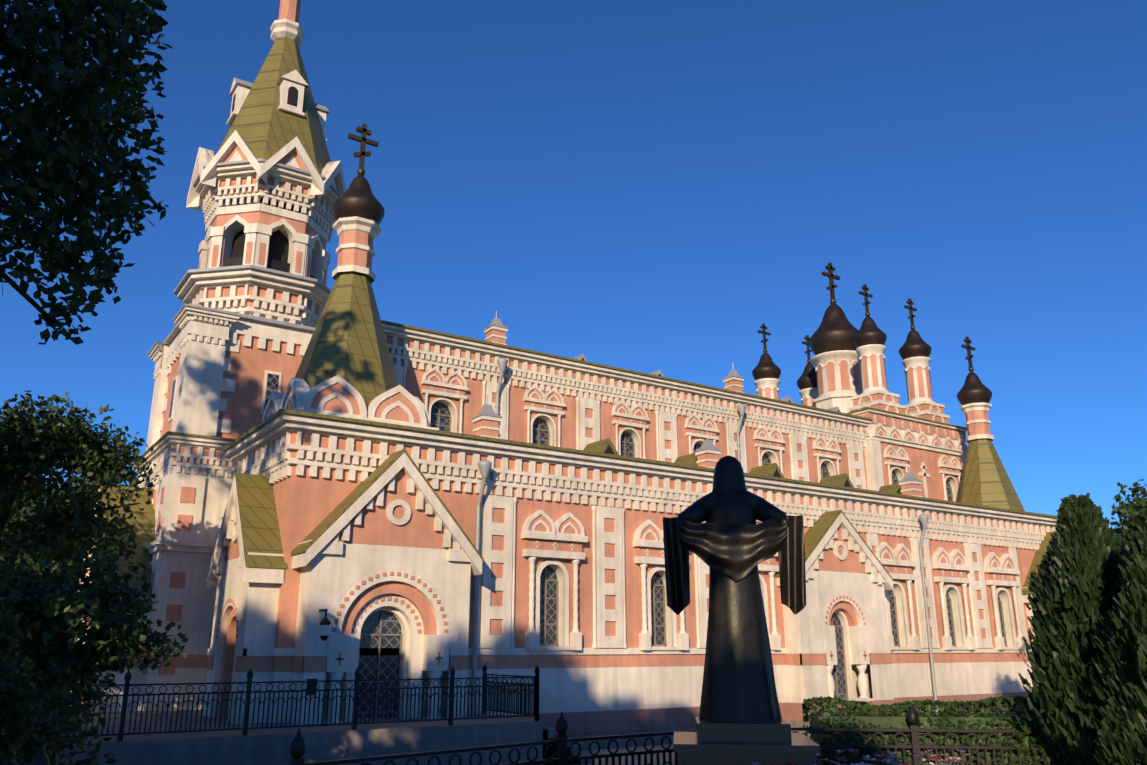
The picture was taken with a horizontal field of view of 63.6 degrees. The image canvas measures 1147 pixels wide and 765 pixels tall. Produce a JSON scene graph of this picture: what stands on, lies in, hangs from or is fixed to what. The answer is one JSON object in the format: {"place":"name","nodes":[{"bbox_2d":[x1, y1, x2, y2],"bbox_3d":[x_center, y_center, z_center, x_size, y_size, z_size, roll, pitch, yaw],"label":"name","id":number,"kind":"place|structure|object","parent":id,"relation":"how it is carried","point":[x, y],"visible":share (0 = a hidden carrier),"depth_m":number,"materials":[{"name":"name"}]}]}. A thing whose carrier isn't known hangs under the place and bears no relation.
{"place":"outdoors","nodes":[
{"label":"outdoors","id":0,"kind":"place"},
{"bbox_2d":[0,0,1146,536],"label":"sky","id":1,"kind":"structure","parent":0,"point":[645,186],"materials":[{"name":"blue"}]},
{"bbox_2d":[575,737,809,764],"bbox_3d":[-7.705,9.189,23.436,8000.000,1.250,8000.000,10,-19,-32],"label":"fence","id":2,"kind":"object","parent":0,"point":[623,749],"depth_m":26.61,"materials":[{"name":"black metal"}]},
{"bbox_2d":[0,572,52,764],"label":"bush","id":3,"kind":"object","parent":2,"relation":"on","point":[11,689],"visible":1,"depth_m":11.89,"materials":[{"name":"green plant"}]},
{"bbox_2d":[0,409,128,573],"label":"tree","id":4,"kind":"object","parent":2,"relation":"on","point":[24,498],"visible":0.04,"depth_m":54.23,"materials":[{"name":"green plant"}]},
{"bbox_2d":[1,466,137,577],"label":"tree","id":5,"kind":"object","parent":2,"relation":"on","point":[17,518],"depth_m":47.32,"materials":[{"name":"green plant"}]},
{"bbox_2d":[0,390,158,669],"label":"tree","id":6,"kind":"object","parent":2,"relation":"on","point":[51,440],"visible":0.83,"depth_m":23.24,"materials":[{"name":"green plant"}]},
{"bbox_2d":[0,0,173,344],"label":"tree","id":7,"kind":"object","parent":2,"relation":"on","point":[64,167],"visible":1,"depth_m":5.43,"materials":[{"name":"green plant"}]},
{"bbox_2d":[0,548,188,764],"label":"bush","id":8,"kind":"object","parent":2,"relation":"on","point":[48,608],"visible":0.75,"depth_m":14.58,"materials":[{"name":"green plant"}]},
{"bbox_2d":[4,0,1057,764],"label":"cathedral","id":9,"kind":"structure","parent":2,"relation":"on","point":[348,482],"depth_m":31.19,"materials":[{"name":"white plaster"},{"name":"pink plaster"},{"name":"green painted sheet metal"}]},
{"bbox_2d":[41,664,539,741],"bbox_3d":[-8.006,7.469,21.592,15.150,1.620,3.050,10,-19,-32],"label":"fence","id":10,"kind":"object","parent":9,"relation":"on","point":[531,697],"visible":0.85,"depth_m":21.56,"materials":[{"name":"metal"}]},
{"bbox_2d":[30,704,1063,764],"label":"fence","id":11,"kind":"object","parent":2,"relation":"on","point":[297,749],"visible":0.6,"depth_m":11.36,"materials":[{"name":"metal"}]},
{"bbox_2d":[663,455,820,764],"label":"statue of the virgin","id":12,"kind":"object","parent":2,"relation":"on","point":[731,543],"visible":1,"depth_m":10.66,"materials":[{"name":"brown metal"}]},
{"bbox_2d":[751,749,968,764],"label":"flower bed","id":13,"kind":"object","parent":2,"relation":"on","point":[889,760],"visible":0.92,"depth_m":10.34,"materials":[{"name":"green plant"}]},
{"bbox_2d":[802,695,1064,764],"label":"hedge","id":14,"kind":"object","parent":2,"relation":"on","point":[945,716],"visible":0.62,"depth_m":12.22,"materials":[{"name":"green plant"}]},
{"bbox_2d":[1018,493,1124,764],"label":"thuja","id":15,"kind":"object","parent":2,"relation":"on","point":[1074,586],"visible":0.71,"depth_m":11.44,"materials":[{"name":"green plant"}]},
{"bbox_2d":[1089,510,1146,764],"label":"thuja","id":16,"kind":"object","parent":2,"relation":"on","point":[1121,730],"visible":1,"depth_m":10.22,"materials":[{"name":"green plant"}]},
{"bbox_2d":[1109,475,1146,539],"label":"tree","id":17,"kind":"object","parent":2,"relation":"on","point":[1129,510],"visible":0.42,"depth_m":25.68,"materials":[{"name":"green plant"}]}
]}

